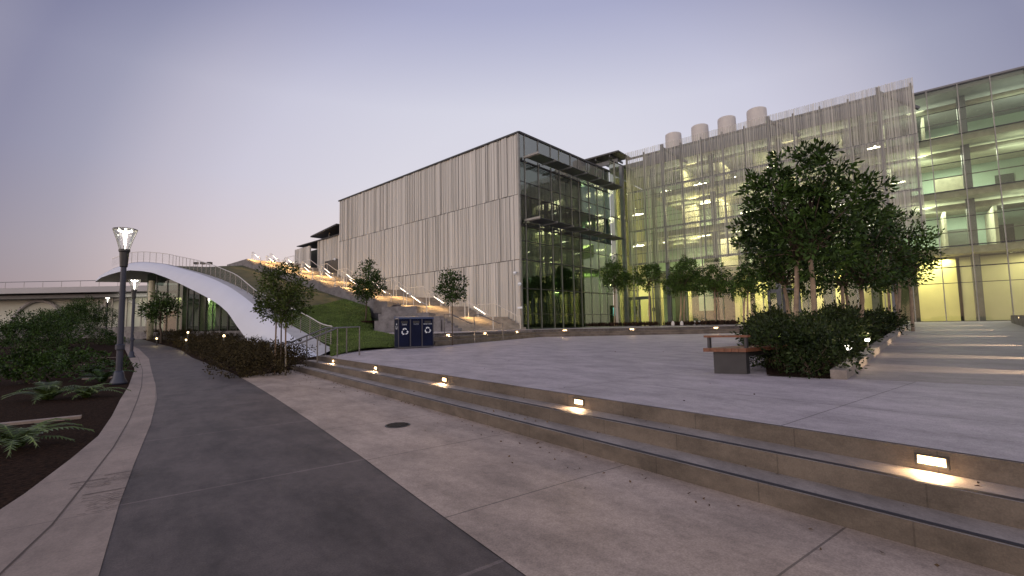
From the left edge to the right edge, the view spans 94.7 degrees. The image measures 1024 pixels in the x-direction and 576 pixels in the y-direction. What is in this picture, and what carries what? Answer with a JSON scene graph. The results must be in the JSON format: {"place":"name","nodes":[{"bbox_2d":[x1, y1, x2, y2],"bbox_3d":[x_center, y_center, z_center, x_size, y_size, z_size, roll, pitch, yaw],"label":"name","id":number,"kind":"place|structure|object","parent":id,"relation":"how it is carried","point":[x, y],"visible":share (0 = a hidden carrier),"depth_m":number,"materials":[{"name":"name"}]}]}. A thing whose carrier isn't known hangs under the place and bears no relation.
{"place":"outdoors","nodes":[
{"label":"outdoors","id":0,"kind":"place"},
{"bbox_2d":[0,338,133,508],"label":"bed","id":1,"kind":"object","parent":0,"point":[28,466],"visible":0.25,"depth_m":7.74,"materials":[{"name":"brown soil"}]},
{"bbox_2d":[0,415,81,425],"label":"edging strip","id":2,"kind":"object","parent":1,"relation":"on","point":[40,420],"visible":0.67,"depth_m":7.23,"materials":[{"name":"stone"}]},
{"bbox_2d":[0,343,84,383],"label":"bed shrub","id":3,"kind":"object","parent":1,"relation":"on","point":[35,360],"visible":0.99,"depth_m":12.61,"materials":[{"name":"green plant"}]},
{"bbox_2d":[0,307,86,352],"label":"bed shrub","id":4,"kind":"object","parent":1,"relation":"on","point":[33,330],"visible":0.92,"depth_m":28.29,"materials":[{"name":"green plant"}]},
{"bbox_2d":[0,418,94,456],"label":"fern plant","id":5,"kind":"object","parent":1,"relation":"on","point":[10,440],"visible":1,"depth_m":5.66,"materials":[{"name":"green plant"}]},
{"bbox_2d":[3,307,96,348],"bbox_3d":[-33.471,2.938,34.214,5.190,3.219,5.141,-1,-4,0],"label":"bed shrub","id":6,"kind":"object","parent":1,"relation":"on","point":[71,324],"visible":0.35,"depth_m":34.42,"materials":[{"name":"green plant"}]},
{"bbox_2d":[1,381,103,403],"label":"fern plant","id":7,"kind":"object","parent":1,"relation":"on","point":[43,389],"visible":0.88,"depth_m":9.59,"materials":[{"name":"green plant"}]},
{"bbox_2d":[0,326,144,338],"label":"garden wall","id":8,"kind":"structure","parent":1,"relation":"on","point":[136,329],"depth_m":55.85,"materials":[{"name":"concrete"}]},
{"bbox_2d":[43,344,115,377],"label":"bed shrub","id":9,"kind":"object","parent":1,"relation":"on","point":[75,357],"visible":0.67,"depth_m":14.98,"materials":[{"name":"green plant"}]},
{"bbox_2d":[53,297,105,326],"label":"bed shrub","id":10,"kind":"object","parent":1,"relation":"on","point":[74,300],"visible":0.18,"depth_m":68.25,"materials":[{"name":"green plant"}]},
{"bbox_2d":[39,383,131,399],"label":"fern plant","id":11,"kind":"object","parent":1,"relation":"on","point":[92,390],"visible":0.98,"depth_m":9.82,"materials":[{"name":"green plant"}]},
{"bbox_2d":[55,295,117,342],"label":"bed shrub","id":12,"kind":"object","parent":1,"relation":"on","point":[84,310],"visible":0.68,"depth_m":44.37,"materials":[{"name":"green plant"}]},
{"bbox_2d":[86,327,116,344],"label":"bed shrub","id":13,"kind":"object","parent":1,"relation":"on","point":[106,335],"visible":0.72,"depth_m":39.23,"materials":[{"name":"green plant"}]},
{"bbox_2d":[69,369,136,382],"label":"fern plant","id":14,"kind":"object","parent":1,"relation":"on","point":[104,377],"visible":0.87,"depth_m":12.80,"materials":[{"name":"green plant"}]},
{"bbox_2d":[109,227,137,384],"bbox_3d":[-10.349,0.464,12.523,0.536,4.114,0.537,-1,-4,0],"label":"street lamp","id":15,"kind":"object","parent":1,"relation":"on","point":[118,378],"visible":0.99,"depth_m":12.48,"materials":[{"name":"metal"}]},
{"bbox_2d":[128,279,140,357],"bbox_3d":[-19.915,1.603,24.796,0.536,4.114,0.537,-1,-4,0],"label":"street lamp","id":16,"kind":"object","parent":1,"relation":"on","point":[132,340],"visible":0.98,"depth_m":24.75,"materials":[{"name":"metal"}]},
{"bbox_2d":[143,339,321,376],"bbox_3d":[-23.227,4.335,37.480,8.066,0.785,56.886,3,-6,-41],"label":"bed","id":17,"kind":"object","parent":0,"point":[198,356],"visible":0.2,"depth_m":21.48,"materials":[{"name":"brown soil"}]},
{"bbox_2d":[135,290,186,342],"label":"tree","id":18,"kind":"object","parent":17,"relation":"on","point":[155,310],"visible":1,"depth_m":39.91,"materials":[{"name":"green plant"}]},
{"bbox_2d":[148,328,182,341],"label":"garden shrub","id":19,"kind":"object","parent":17,"relation":"on","point":[169,332],"visible":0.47,"depth_m":42.30,"materials":[{"name":"green plant"}]},
{"bbox_2d":[163,329,202,342],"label":"garden shrub","id":20,"kind":"object","parent":17,"relation":"on","point":[177,334],"visible":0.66,"depth_m":39.61,"materials":[{"name":"green plant"}]},
{"bbox_2d":[164,334,204,348],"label":"garden shrub","id":21,"kind":"object","parent":17,"relation":"on","point":[177,342],"visible":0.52,"depth_m":31.16,"materials":[{"name":"green plant"}]},
{"bbox_2d":[177,338,218,353],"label":"garden shrub","id":22,"kind":"object","parent":17,"relation":"on","point":[188,346],"visible":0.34,"depth_m":26.44,"materials":[{"name":"green plant"}]},
{"bbox_2d":[189,336,236,358],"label":"garden shrub","id":23,"kind":"object","parent":17,"relation":"on","point":[203,346],"visible":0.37,"depth_m":21.99,"materials":[{"name":"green plant"}]},
{"bbox_2d":[197,332,240,351],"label":"garden shrub","id":24,"kind":"object","parent":17,"relation":"on","point":[221,336],"visible":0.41,"depth_m":27.18,"materials":[{"name":"green plant"}]},
{"bbox_2d":[199,340,244,365],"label":"garden shrub","id":25,"kind":"object","parent":17,"relation":"on","point":[211,347],"visible":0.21,"depth_m":18.26,"materials":[{"name":"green plant"}]},
{"bbox_2d":[202,338,268,370],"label":"garden shrub","id":26,"kind":"object","parent":17,"relation":"on","point":[234,345],"visible":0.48,"depth_m":15.62,"materials":[{"name":"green plant"}]},
{"bbox_2d":[202,344,277,378],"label":"garden shrub","id":27,"kind":"object","parent":17,"relation":"on","point":[261,350],"visible":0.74,"depth_m":13.72,"materials":[{"name":"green plant"}]},
{"bbox_2d":[233,348,290,377],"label":"garden shrub","id":28,"kind":"object","parent":17,"relation":"on","point":[280,366],"visible":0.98,"depth_m":13.55,"materials":[{"name":"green plant"}]},
{"bbox_2d":[254,340,308,373],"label":"garden shrub","id":29,"kind":"object","parent":17,"relation":"on","point":[292,357],"visible":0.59,"depth_m":14.46,"materials":[{"name":"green plant"}]},
{"bbox_2d":[250,259,317,373],"bbox_3d":[-6.889,0.841,14.187,2.025,3.590,1.634,-1,-4,0],"label":"staked tree","id":30,"kind":"object","parent":17,"relation":"on","point":[286,302],"visible":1,"depth_m":14.11,"materials":[{"name":"green plant"}]},
{"bbox_2d":[265,335,316,364],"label":"garden shrub","id":31,"kind":"object","parent":17,"relation":"on","point":[296,359],"visible":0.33,"depth_m":17.37,"materials":[{"name":"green plant"}]},
{"bbox_2d":[177,265,342,309],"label":"hill","id":32,"kind":"structure","parent":0,"point":[245,273],"depth_m":40.72,"materials":[{"name":"green plant"}]},
{"bbox_2d":[295,234,338,272],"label":"wing","id":33,"kind":"structure","parent":32,"relation":"on","point":[326,250],"depth_m":54.83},
{"bbox_2d":[310,223,338,238],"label":"solar canopy","id":34,"kind":"object","parent":33,"relation":"on","point":[332,230],"visible":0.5,"depth_m":53.85,"materials":[{"name":"metal"}]},
{"bbox_2d":[325,259,337,272],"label":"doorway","id":35,"kind":"structure","parent":33,"relation":"in","point":[334,263],"depth_m":52.97,"materials":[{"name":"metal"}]},
{"bbox_2d":[99,339,524,575],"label":"path","id":36,"kind":"structure","parent":0,"point":[240,477],"depth_m":3.66,"materials":[{"name":"grey asphalt"}]},
{"bbox_2d":[98,341,525,575],"bbox_3d":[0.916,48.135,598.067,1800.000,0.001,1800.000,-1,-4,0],"label":"ground","id":37,"kind":"structure","parent":0,"point":[359,455],"depth_m":4.42,"materials":[{"name":"concrete"}]},
{"bbox_2d":[0,285,146,327],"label":"distant arched hall","id":38,"kind":"structure","parent":37,"relation":"on","point":[26,299],"depth_m":78.37,"materials":[{"name":"yellow paint"}]},
{"bbox_2d":[0,339,156,575],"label":"stone band","id":39,"kind":"object","parent":37,"relation":"on","point":[69,542],"visible":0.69,"depth_m":3.72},
{"bbox_2d":[0,346,142,573],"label":"band joint","id":40,"kind":"object","parent":39,"relation":"on","point":[6,567],"visible":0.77,"depth_m":3.79,"materials":[{"name":"grey concrete"}]},
{"bbox_2d":[95,262,373,356],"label":"white curved roof","id":41,"kind":"structure","parent":37,"relation":"on","point":[236,303],"depth_m":31.17,"materials":[{"name":"white concrete"}]},
{"bbox_2d":[112,252,332,344],"bbox_3d":[-25.868,-0.291,38.590,46.565,9.670,2.492,-5,-6,39],"label":"roof edge railing","id":42,"kind":"object","parent":41,"relation":"on","point":[241,285],"visible":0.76,"depth_m":34.56,"materials":[{"name":"metal"}]},
{"bbox_2d":[100,273,377,341],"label":"glass pavilion","id":43,"kind":"structure","parent":37,"relation":"on","point":[201,313],"depth_m":47.52,"materials":[{"name":"glass"}]},
{"bbox_2d":[227,259,525,331],"bbox_3d":[-16.564,1.201,44.420,41.657,10.500,6.168,-5,-6,42],"label":"hillside stair","id":44,"kind":"object","parent":37,"relation":"on","point":[331,285],"visible":0.43,"depth_m":36.24,"materials":[{"name":"concrete"}]},
{"bbox_2d":[281,298,393,356],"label":"lawn slope","id":45,"kind":"structure","parent":0,"point":[339,320],"depth_m":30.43,"materials":[{"name":"green plant"}]},
{"bbox_2d":[348,257,388,320],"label":"lawn tree","id":46,"kind":"object","parent":45,"relation":"on","point":[372,280],"visible":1,"depth_m":30.67,"materials":[{"name":"green plant"}]},
{"bbox_2d":[0,0,1023,304],"label":"sky","id":47,"kind":"structure","parent":0,"point":[219,132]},
{"bbox_2d":[241,369,1014,575],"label":"plaza","id":48,"kind":"structure","parent":0,"point":[533,509],"depth_m":3.41,"materials":[{"name":"concrete"}]},
{"bbox_2d":[292,355,1023,575],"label":"wide steps","id":49,"kind":"structure","parent":48,"relation":"on","point":[869,486],"depth_m":3.69,"materials":[{"name":"concrete"}]},
{"bbox_2d":[276,327,346,360],"bbox_3d":[-6.603,2.003,15.671,2.247,1.394,0.048,2,-6,-37],"label":"handrail","id":50,"kind":"object","parent":49,"relation":"attached to","point":[325,328],"visible":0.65,"depth_m":15.76,"materials":[{"name":"metal"}]},
{"bbox_2d":[284,326,359,374],"bbox_3d":[-5.825,1.907,14.634,2.247,1.394,0.048,2,-6,-37],"label":"handrail","id":51,"kind":"object","parent":49,"relation":"on","point":[317,342],"visible":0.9,"depth_m":14.58,"materials":[{"name":"metal"}]},
{"bbox_2d":[295,351,979,566],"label":"fallen leaves","id":52,"kind":"object","parent":49,"relation":"on","point":[937,565],"visible":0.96,"depth_m":4.76,"materials":[{"name":"brown plant"}]},
{"bbox_2d":[914,452,949,470],"bbox_3d":[2.846,1.174,3.202,0.011,0.086,0.178,2,-6,-37],"label":"step light","id":53,"kind":"object","parent":49,"relation":"attached to","point":[931,460],"visible":1,"depth_m":3.20,"materials":[{"name":"metal"}]},
{"bbox_2d":[330,333,1023,461],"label":"plaza","id":54,"kind":"structure","parent":0,"point":[671,371],"depth_m":6.07,"materials":[{"name":"concrete"}]},
{"bbox_2d":[394,316,433,347],"bbox_3d":[-4.019,1.786,19.355,1.516,1.260,0.700,1,-5,-29],"label":"recycling station","id":55,"kind":"object","parent":54,"relation":"on","point":[413,331],"visible":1,"depth_m":19.09,"materials":[{"name":"metal"}]},
{"bbox_2d":[399,320,409,345],"bbox_3d":[-4.303,1.798,18.862,0.425,1.050,0.024,1,-5,-29],"label":"door","id":56,"kind":"structure","parent":55,"relation":"in","point":[404,340],"depth_m":18.86,"materials":[{"name":"metal"}]},
{"bbox_2d":[411,320,420,345],"bbox_3d":[-3.877,1.808,19.094,0.425,1.050,0.024,1,-5,-29],"label":"door","id":57,"kind":"structure","parent":55,"relation":"in","point":[415,329],"depth_m":19.08,"materials":[{"name":"metal"}]},
{"bbox_2d":[423,320,432,344],"bbox_3d":[-3.451,1.819,19.326,0.425,1.050,0.024,1,-5,-29],"label":"door","id":58,"kind":"structure","parent":55,"relation":"in","point":[427,337],"depth_m":19.33,"materials":[{"name":"metal"}]},
{"bbox_2d":[432,266,469,344],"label":"plaza tree","id":59,"kind":"object","parent":54,"relation":"on","point":[452,297],"visible":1,"depth_m":20.77,"materials":[{"name":"green plant"}]},
{"bbox_2d":[434,326,742,345],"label":"terrace steps","id":60,"kind":"structure","parent":54,"relation":"on","point":[465,338],"depth_m":28.45,"materials":[{"name":"concrete"}]},
{"bbox_2d":[703,335,816,373],"bbox_3d":[4.847,1.147,8.715,3.663,0.635,0.577,2,-5,-35],"label":"park bench","id":61,"kind":"object","parent":54,"relation":"on","point":[731,360],"visible":0.47,"depth_m":7.79,"materials":[{"name":"concrete"}]},
{"bbox_2d":[766,338,880,377],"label":"planter soil","id":62,"kind":"structure","parent":54,"relation":"on","point":[770,371],"depth_m":7.62,"materials":[{"name":"brown soil"}]},
{"bbox_2d":[729,313,791,359],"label":"hedge bush","id":63,"kind":"object","parent":62,"relation":"on","point":[753,319],"visible":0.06,"depth_m":10.44,"materials":[{"name":"green plant"}]},
{"bbox_2d":[748,331,787,366],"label":"hedge bush","id":64,"kind":"object","parent":62,"relation":"on","point":[769,360],"visible":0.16,"depth_m":8.74,"materials":[{"name":"green plant"}]},
{"bbox_2d":[735,316,813,364],"bbox_3d":[5.190,1.041,9.260,1.352,1.023,1.469,-1,-4,0],"label":"hedge bush","id":65,"kind":"object","parent":62,"relation":"on","point":[760,334],"visible":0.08,"depth_m":9.35,"materials":[{"name":"green plant"}]},
{"bbox_2d":[729,228,832,313],"bbox_3d":[7.448,0.000,13.261,3.375,3.479,2.026,0,-5,-18],"label":"island tree","id":66,"kind":"object","parent":62,"relation":"on","point":[778,278],"visible":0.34,"depth_m":13.03,"materials":[{"name":"green plant"}]},
{"bbox_2d":[737,311,830,370],"bbox_3d":[4.595,0.924,8.020,1.449,1.086,1.574,-1,-4,0],"label":"hedge bush","id":67,"kind":"object","parent":62,"relation":"on","point":[772,341],"visible":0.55,"depth_m":7.91,"materials":[{"name":"green plant"}]},
{"bbox_2d":[726,137,900,320],"bbox_3d":[7.034,-0.994,11.015,3.289,5.226,3.171,3,-6,-40],"label":"island tree","id":68,"kind":"object","parent":62,"relation":"on","point":[803,233],"visible":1,"depth_m":10.68,"materials":[{"name":"green plant"}]},
{"bbox_2d":[774,315,855,378],"bbox_3d":[4.623,0.921,7.321,1.025,1.002,1.198,-1,-4,0],"label":"hedge bush","id":69,"kind":"object","parent":62,"relation":"on","point":[804,336],"visible":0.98,"depth_m":7.17,"materials":[{"name":"green plant"}]},
{"bbox_2d":[780,307,867,357],"bbox_3d":[6.069,0.970,9.451,1.621,1.178,1.586,-1,-4,0],"label":"hedge bush","id":70,"kind":"object","parent":62,"relation":"on","point":[830,319],"visible":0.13,"depth_m":9.30,"materials":[{"name":"green plant"}]},
{"bbox_2d":[777,311,873,366],"bbox_3d":[5.573,0.949,8.604,1.520,1.073,1.362,-1,-4,0],"label":"hedge bush","id":71,"kind":"object","parent":62,"relation":"on","point":[806,318],"visible":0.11,"depth_m":8.34,"materials":[{"name":"green plant"}]},
{"bbox_2d":[784,325,869,373],"bbox_3d":[5.016,1.002,7.560,1.015,0.847,1.115,-1,-4,0],"label":"hedge bush","id":72,"kind":"object","parent":62,"relation":"on","point":[858,355],"visible":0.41,"depth_m":7.35,"materials":[{"name":"green plant"}]},
{"bbox_2d":[799,304,872,352],"bbox_3d":[7.113,0.982,10.495,1.651,1.244,1.738,-1,-4,0],"label":"hedge bush","id":73,"kind":"object","parent":62,"relation":"on","point":[861,324],"visible":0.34,"depth_m":10.15,"materials":[{"name":"green plant"}]},
{"bbox_2d":[814,245,876,308],"bbox_3d":[11.565,0.005,16.572,3.260,3.627,2.003,1,-5,-24],"label":"island tree","id":74,"kind":"object","parent":62,"relation":"on","point":[844,298],"visible":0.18,"depth_m":16.50,"materials":[{"name":"green plant"}]},
{"bbox_2d":[822,298,880,349],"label":"hedge bush","id":75,"kind":"object","parent":62,"relation":"on","point":[857,311],"visible":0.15,"depth_m":11.33,"materials":[{"name":"green plant"}]},
{"bbox_2d":[817,302,893,345],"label":"hedge bush","id":76,"kind":"object","parent":62,"relation":"on","point":[883,334],"visible":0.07,"depth_m":13.21,"materials":[{"name":"green plant"}]},
{"bbox_2d":[815,198,919,349],"bbox_3d":[9.282,-0.379,12.419,2.724,4.035,2.122,1,-5,-20],"label":"island tree","id":77,"kind":"object","parent":62,"relation":"on","point":[868,271],"visible":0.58,"depth_m":12.12,"materials":[{"name":"green plant"}]},
{"bbox_2d":[866,307,913,335],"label":"hedge bush","id":78,"kind":"object","parent":62,"relation":"on","point":[891,318],"visible":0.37,"depth_m":15.81,"materials":[{"name":"green plant"}]},
{"bbox_2d":[856,252,925,310],"bbox_3d":[17.229,-0.049,21.541,3.194,3.792,2.858,-1,-4,0],"label":"island tree","id":79,"kind":"object","parent":62,"relation":"on","point":[895,290],"visible":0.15,"depth_m":21.42,"materials":[{"name":"green plant"}]},
{"bbox_2d":[830,321,910,379],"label":"planter kerb","id":80,"kind":"structure","parent":54,"relation":"on","point":[836,372],"depth_m":8.82,"materials":[{"name":"concrete"}]},
{"bbox_2d":[875,205,949,330],"bbox_3d":[14.716,-0.708,17.760,2.679,4.914,2.530,0,-5,-17],"label":"island tree","id":81,"kind":"object","parent":54,"relation":"on","point":[916,248],"visible":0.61,"depth_m":17.45,"materials":[{"name":"green plant"}]},
{"bbox_2d":[1011,315,1023,326],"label":"wall","id":82,"kind":"structure","parent":54,"relation":"on","point":[1016,320],"depth_m":19.12,"materials":[{"name":"concrete"}]},
{"bbox_2d":[373,321,1010,347],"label":"terrace","id":83,"kind":"structure","parent":0,"point":[602,328],"depth_m":29.02,"materials":[{"name":"concrete"}]},
{"bbox_2d":[374,301,440,332],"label":"retaining wall","id":84,"kind":"structure","parent":83,"relation":"on","point":[387,311],"depth_m":29.67,"materials":[{"name":"concrete"}]},
{"bbox_2d":[338,131,613,328],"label":"ribbed laboratory building","id":85,"kind":"structure","parent":83,"relation":"on","point":[467,212],"depth_m":37.78,"materials":[{"name":"metal"}]},
{"bbox_2d":[523,151,622,190],"bbox_3d":[5.403,-9.168,37.999,1.399,0.180,12.145,-5,-6,42],"label":"sunshade","id":86,"kind":"object","parent":85,"relation":"attached to","point":[538,157],"visible":1,"depth_m":37.02,"materials":[{"name":"metal"}]},
{"bbox_2d":[524,216,624,240],"bbox_3d":[5.490,-4.583,37.642,1.399,0.180,12.145,-5,-6,42],"label":"sunshade","id":87,"kind":"object","parent":85,"relation":"attached to","point":[557,224],"visible":1,"depth_m":36.60,"materials":[{"name":"metal"}]},
{"bbox_2d":[584,321,659,327],"bbox_3d":[8.430,2.886,36.378,5.566,0.663,1.878,-4,-5,30],"label":"planter bed","id":88,"kind":"object","parent":83,"relation":"on","point":[625,324],"visible":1,"depth_m":35.76,"materials":[{"name":"green plant"}]},
{"bbox_2d":[599,257,634,322],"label":"planter tree","id":89,"kind":"object","parent":88,"relation":"in","point":[611,272],"visible":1,"depth_m":37.41,"materials":[{"name":"green plant"}]},
{"bbox_2d":[631,262,661,322],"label":"planter tree","id":90,"kind":"object","parent":88,"relation":"in","point":[644,268],"visible":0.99,"depth_m":35.63,"materials":[{"name":"green plant"}]},
{"bbox_2d":[619,165,628,321],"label":"entrance post","id":91,"kind":"object","parent":83,"relation":"on","point":[623,235],"visible":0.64,"depth_m":42.47,"materials":[{"name":"grey metal"}]},
{"bbox_2d":[665,262,672,325],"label":"facade column","id":92,"kind":"structure","parent":83,"relation":"on","point":[669,308],"depth_m":42.05,"materials":[{"name":"metal"}]},
{"bbox_2d":[662,319,739,326],"bbox_3d":[13.229,2.440,33.189,4.977,0.454,1.756,-5,-6,38],"label":"planter bed","id":93,"kind":"object","parent":83,"relation":"on","point":[696,323],"visible":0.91,"depth_m":32.50,"materials":[{"name":"green plant"}]},
{"bbox_2d":[660,254,706,321],"bbox_3d":[12.566,0.121,34.229,3.622,5.363,2.857,-1,-4,0],"label":"planter tree","id":94,"kind":"object","parent":93,"relation":"in","point":[685,284],"visible":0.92,"depth_m":34.16,"materials":[{"name":"green plant"}]},
{"bbox_2d":[695,262,733,324],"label":"planter tree","id":95,"kind":"object","parent":93,"relation":"in","point":[715,286],"visible":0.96,"depth_m":32.98,"materials":[{"name":"green plant"}]},
{"bbox_2d":[727,261,770,322],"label":"planter tree","id":96,"kind":"object","parent":93,"relation":"in","point":[736,285],"visible":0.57,"depth_m":31.44,"materials":[{"name":"green plant"}]},
{"bbox_2d":[609,66,1023,325],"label":"glass hall building","id":97,"kind":"structure","parent":0,"point":[970,142],"depth_m":35.16,"materials":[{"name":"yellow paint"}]},
{"bbox_2d":[585,150,628,166],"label":"roof canopy","id":98,"kind":"object","parent":97,"relation":"attached to","point":[617,156],"visible":0.48,"depth_m":45.51,"materials":[{"name":"metal"}]},
{"bbox_2d":[635,296,651,325],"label":"entrance door","id":99,"kind":"structure","parent":97,"relation":"attached to","point":[639,299],"depth_m":44.81,"materials":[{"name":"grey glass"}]},
{"bbox_2d":[665,132,681,147],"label":"roof vent","id":100,"kind":"object","parent":97,"relation":"on","point":[672,136],"visible":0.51,"depth_m":45.94,"materials":[{"name":"metal"}]},
{"bbox_2d":[691,123,708,141],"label":"roof vent","id":101,"kind":"object","parent":97,"relation":"on","point":[700,128],"visible":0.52,"depth_m":44.35,"materials":[{"name":"metal"}]},
{"bbox_2d":[717,115,736,134],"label":"roof vent","id":102,"kind":"object","parent":97,"relation":"on","point":[723,122],"visible":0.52,"depth_m":42.80,"materials":[{"name":"metal"}]},
{"bbox_2d":[746,106,766,126],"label":"roof vent","id":103,"kind":"object","parent":97,"relation":"on","point":[755,113],"visible":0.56,"depth_m":41.17,"materials":[{"name":"metal"}]},
{"bbox_2d":[625,77,926,265],"bbox_3d":[19.630,-8.123,38.594,21.337,10.910,1.601,-5,-6,39],"label":"perforated screen","id":104,"kind":"object","parent":97,"relation":"attached to","point":[893,100],"visible":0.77,"depth_m":37.87,"materials":[{"name":"grey metal"}]},
{"bbox_2d":[767,288,801,315],"bbox_3d":[21.475,1.432,37.236,2.281,2.780,0.130,-5,-6,39],"label":"entrance door","id":105,"kind":"structure","parent":97,"relation":"attached to","point":[783,298],"depth_m":37.28,"materials":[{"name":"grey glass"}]},
{"bbox_2d":[995,173,1014,183],"bbox_3d":[37.102,-7.470,35.483,1.000,2.200,0.080,-5,-6,39],"label":"doorway","id":106,"kind":"structure","parent":97,"relation":"in","point":[1009,177],"depth_m":35.48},
{"bbox_2d":[999,224,1015,242],"bbox_3d":[36.966,-3.664,35.358,1.000,2.200,0.080,-5,-6,39],"label":"doorway","id":107,"kind":"structure","parent":97,"relation":"in","point":[1010,233],"depth_m":35.27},
{"bbox_2d":[849,322,1023,386],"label":"steps","id":108,"kind":"structure","parent":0,"point":[974,353],"depth_m":9.10,"materials":[{"name":"concrete"}]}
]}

